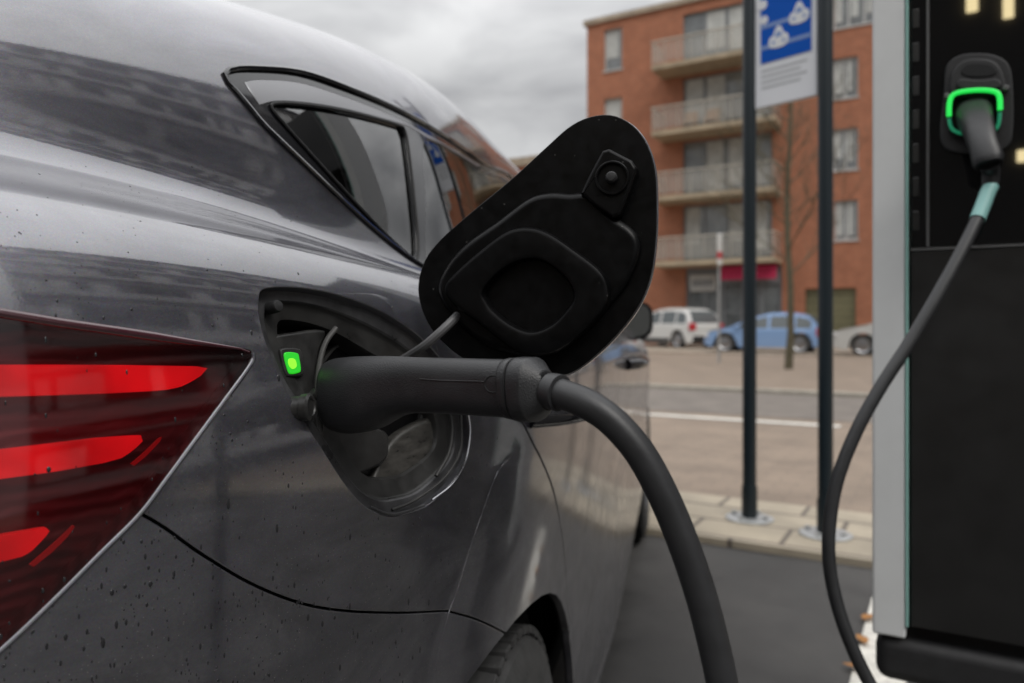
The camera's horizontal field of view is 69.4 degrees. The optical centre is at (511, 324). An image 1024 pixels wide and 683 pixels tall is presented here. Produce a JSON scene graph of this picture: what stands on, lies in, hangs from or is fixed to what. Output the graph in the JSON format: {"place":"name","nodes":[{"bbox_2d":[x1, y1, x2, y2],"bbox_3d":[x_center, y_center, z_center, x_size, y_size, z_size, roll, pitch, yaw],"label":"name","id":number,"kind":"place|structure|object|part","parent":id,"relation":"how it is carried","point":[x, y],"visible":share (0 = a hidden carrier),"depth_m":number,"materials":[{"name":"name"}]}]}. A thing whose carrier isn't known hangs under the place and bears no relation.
{"place":"outdoors","nodes":[
{"label":"outdoors","id":0,"kind":"place"},
{"bbox_2d":[230,0,671,158],"label":"sky","id":1,"kind":"structure","parent":0,"point":[517,69],"materials":[{"name":"grey"}]},
{"bbox_2d":[509,155,536,170],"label":"brick wing","id":2,"kind":"structure","parent":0,"point":[520,163],"depth_m":42.73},
{"bbox_2d":[552,535,910,682],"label":"parking bay","id":3,"kind":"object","parent":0,"point":[780,623],"depth_m":2.39,"materials":[{"name":"grey asphalt"}]},
{"bbox_2d":[0,0,658,682],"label":"electric car","id":4,"kind":"object","parent":3,"relation":"on","point":[228,228],"visible":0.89,"depth_m":0.55,"materials":[{"name":"paint"}]},
{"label":"side window","id":5,"kind":"part","parent":4,"relation":"part of","materials":[{"name":"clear glass"}]},
{"bbox_3d":[0.069,0.286,1.215,0.166,0.716,1.141,0,0,14],"label":"rear door","id":6,"kind":"part","parent":4,"relation":"part of","materials":[{"name":"paint"}]},
{"bbox_3d":[0.284,0.286,2.308,0.229,0.717,1.170,0,0,12],"label":"front door","id":7,"kind":"part","parent":4,"relation":"part of","materials":[{"name":"paint"}]},
{"bbox_2d":[316,98,1004,682],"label":"charging cable","id":8,"kind":"object","parent":4,"relation":"attached to","point":[358,394],"visible":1,"depth_m":0.46,"materials":[{"name":"plastic"}]},
{"bbox_2d":[849,598,905,682],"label":"bay line","id":9,"kind":"object","parent":3,"relation":"on","point":[868,649],"depth_m":2.12,"materials":[{"name":"paint"}]},
{"bbox_2d":[856,633,868,642],"bbox_3d":[1.042,0.932,2.207,0.032,0.005,0.070,0,0,0],"label":"fallen leaf","id":10,"kind":"object","parent":9,"relation":"on","point":[864,639],"visible":1,"depth_m":2.20,"materials":[{"name":"orange plant"}]},
{"bbox_2d":[861,614,871,618],"bbox_3d":[1.142,0.932,2.371,0.070,0.005,0.032,0,0,-42],"label":"fallen leaf","id":11,"kind":"object","parent":9,"relation":"on","point":[866,616],"visible":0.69,"depth_m":2.36,"materials":[{"name":"orange plant"}]},
{"bbox_2d":[872,0,1023,682],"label":"charging station","id":12,"kind":"object","parent":3,"relation":"on","point":[948,510],"visible":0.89,"depth_m":1.12,"materials":[{"name":"black metal"}]},
{"bbox_2d":[645,491,871,567],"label":"pavement","id":13,"kind":"structure","parent":0,"point":[779,535],"depth_m":3.34,"materials":[{"name":"beige concrete"}]},
{"bbox_2d":[725,0,852,541],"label":"information sign","id":14,"kind":"object","parent":13,"relation":"on","point":[787,51],"visible":0.85,"depth_m":3.35,"materials":[{"name":"black metal"}]},
{"bbox_2d":[645,344,871,356],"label":"pavement","id":15,"kind":"structure","parent":0,"point":[689,349],"depth_m":25.41,"materials":[{"name":"beige concrete"}]},
{"bbox_2d":[641,308,722,347],"bbox_3d":[6.637,0.121,31.143,2.190,1.657,4.490,0,0,-30],"label":"parked car","id":16,"kind":"object","parent":15,"relation":"on","point":[678,327],"visible":0.56,"depth_m":29.52,"materials":[{"name":"white metal"}]},
{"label":"side window","id":17,"kind":"part","parent":16,"relation":"part of","materials":[{"name":"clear glass"}]},
{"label":"side window","id":18,"kind":"part","parent":16,"relation":"part of","materials":[{"name":"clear glass"}]},
{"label":"side window","id":19,"kind":"part","parent":16,"relation":"part of","materials":[{"name":"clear glass"}]},
{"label":"rear window","id":20,"kind":"part","parent":16,"relation":"part of","materials":[{"name":"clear glass"}]},
{"bbox_2d":[704,312,817,352],"bbox_3d":[8.748,0.261,25.547,3.890,1.378,2.080,0,0,30],"label":"parked car","id":21,"kind":"object","parent":15,"relation":"on","point":[771,330],"visible":0.73,"depth_m":24.66,"materials":[{"name":"blue metal"}]},
{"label":"side window","id":22,"kind":"part","parent":21,"relation":"part of","materials":[{"name":"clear glass"}]},
{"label":"side window","id":23,"kind":"part","parent":21,"relation":"part of","materials":[{"name":"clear glass"}]},
{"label":"side window","id":24,"kind":"part","parent":21,"relation":"part of","materials":[{"name":"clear glass"}]},
{"bbox_2d":[833,323,871,354],"bbox_3d":[12.208,0.227,22.402,4.540,1.446,2.160,0,0,30],"label":"parked car","id":25,"kind":"object","parent":15,"relation":"on","point":[855,340],"visible":0.31,"depth_m":22.44,"materials":[{"name":"grey metal"}]},
{"bbox_2d":[648,353,871,392],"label":"street","id":26,"kind":"structure","parent":0,"point":[852,374],"depth_m":15.12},
{"bbox_2d":[717,234,721,362],"bbox_3d":[5.174,-0.647,18.438,0.124,3.195,0.564,0,0,16],"label":"street sign","id":27,"kind":"object","parent":26,"relation":"on","point":[719,250],"visible":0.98,"depth_m":18.47,"materials":[{"name":"grey metal"}]},
{"bbox_2d":[688,0,871,368],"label":"street tree","id":28,"kind":"object","parent":26,"relation":"on","point":[789,352],"visible":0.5,"depth_m":15.92,"materials":[{"name":"brown plant"}]},
{"bbox_2d":[648,388,871,422],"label":"road","id":29,"kind":"structure","parent":0,"point":[846,409],"depth_m":8.81,"materials":[{"name":"grey asphalt"}]},
{"bbox_2d":[649,410,871,513],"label":"street","id":30,"kind":"structure","parent":0,"point":[701,456],"depth_m":5.31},
{"bbox_2d":[649,413,840,426],"bbox_3d":[1.336,0.944,7.906,4.000,0.001,0.150,0,0,30],"label":"road line","id":31,"kind":"object","parent":30,"relation":"on","point":[739,419],"visible":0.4,"depth_m":7.39,"materials":[{"name":"paint"}]},
{"bbox_2d":[656,410,871,423],"bbox_3d":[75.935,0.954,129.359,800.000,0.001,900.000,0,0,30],"label":"ground","id":32,"kind":"structure","parent":0,"point":[742,415],"depth_m":7.80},
{"bbox_2d":[583,0,871,344],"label":"apartment building","id":33,"kind":"structure","parent":32,"relation":"on","point":[656,73],"depth_m":32.97,"materials":[{"name":"orange brick"}]},
{"bbox_2d":[602,27,622,72],"bbox_3d":[4.919,-13.303,35.824,1.054,2.089,0.270,0,0,30],"label":"window","id":34,"kind":"structure","parent":33,"relation":"in","point":[613,37],"depth_m":35.90,"materials":[{"name":"grey glass"}]},
{"bbox_2d":[605,97,621,117],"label":"window","id":35,"kind":"structure","parent":33,"relation":"in","point":[613,107],"depth_m":35.87,"materials":[{"name":"grey glass"}]},
{"bbox_2d":[682,111,697,127],"bbox_3d":[7.968,-9.135,33.124,0.600,0.918,0.600,0,0,30],"label":"balcony chair","id":36,"kind":"object","parent":33,"relation":"on","point":[694,119],"visible":0.91,"depth_m":33.18,"materials":[{"name":"brown wicker"}]},
{"bbox_2d":[690,274,715,291],"bbox_3d":[8.662,-1.907,33.555,1.186,0.759,0.105,0,0,30],"label":"shop sign","id":37,"kind":"object","parent":33,"relation":"attached to","point":[706,282],"visible":1,"depth_m":33.50,"materials":[{"name":"grey"}]},
{"bbox_2d":[704,108,719,124],"bbox_3d":[8.818,-9.135,32.626,0.600,0.918,0.600,0,0,30],"label":"balcony chair","id":38,"kind":"object","parent":33,"relation":"on","point":[711,116],"visible":0.81,"depth_m":32.70,"materials":[{"name":"brown wicker"}]},
{"bbox_2d":[684,3,742,59],"bbox_3d":[9.596,-12.945,33.079,4.051,2.630,0.270,0,0,30],"label":"window","id":39,"kind":"structure","parent":33,"relation":"in","point":[729,39],"depth_m":33.43,"materials":[{"name":"grey glass"}]},
{"bbox_2d":[684,199,771,259],"bbox_3d":[9.596,-4.136,33.079,4.051,2.630,0.270,0,0,30],"label":"window","id":40,"kind":"structure","parent":33,"relation":"in","point":[698,220],"depth_m":33.28,"materials":[{"name":"grey glass"}]},
{"bbox_2d":[684,132,771,193],"bbox_3d":[9.596,-7.058,33.079,4.051,2.630,0.270,0,0,30],"label":"window","id":41,"kind":"structure","parent":33,"relation":"in","point":[707,148],"depth_m":33.31,"materials":[{"name":"grey glass"}]},
{"bbox_2d":[684,70,771,126],"bbox_3d":[9.596,-9.979,33.079,4.051,2.630,0.270,0,0,30],"label":"window","id":42,"kind":"structure","parent":33,"relation":"in","point":[700,88],"depth_m":33.35,"materials":[{"name":"grey glass"}]},
{"bbox_2d":[721,263,777,279],"bbox_3d":[10.339,-2.367,32.121,2.326,0.806,0.830,0,0,30],"label":"awning","id":43,"kind":"object","parent":33,"relation":"attached to","point":[735,272],"visible":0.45,"depth_m":31.89,"materials":[{"name":"red fabric"}]},
{"bbox_2d":[806,288,855,331],"bbox_3d":[13.342,-0.320,30.984,1.967,2.419,0.050,0,0,30],"label":"garage door","id":44,"kind":"structure","parent":33,"relation":"in","point":[843,313],"depth_m":30.78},
{"bbox_2d":[833,56,859,100],"bbox_3d":[13.784,-10.186,30.621,1.104,1.752,0.270,0,0,30],"label":"window","id":45,"kind":"structure","parent":33,"relation":"in","point":[850,62],"depth_m":30.65,"materials":[{"name":"grey glass"}]},
{"bbox_2d":[833,127,859,172],"bbox_3d":[13.784,-7.235,30.621,1.104,1.794,0.270,0,0,30],"label":"window","id":46,"kind":"structure","parent":33,"relation":"in","point":[853,166],"depth_m":30.65,"materials":[{"name":"grey glass"}]},
{"bbox_2d":[833,200,859,241],"bbox_3d":[13.818,-4.301,30.600,1.028,1.710,0.270,0,0,30],"label":"window","id":47,"kind":"structure","parent":33,"relation":"in","point":[847,229],"depth_m":30.63,"materials":[{"name":"grey glass"}]},
{"bbox_2d":[833,0,871,30],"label":"window","id":48,"kind":"structure","parent":33,"relation":"in","point":[848,13],"depth_m":30.56,"materials":[{"name":"grey glass"}]},
{"bbox_2d":[649,384,868,397],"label":"kerb","id":49,"kind":"structure","parent":32,"relation":"on","point":[768,391],"depth_m":10.33,"materials":[{"name":"concrete"}]}
]}

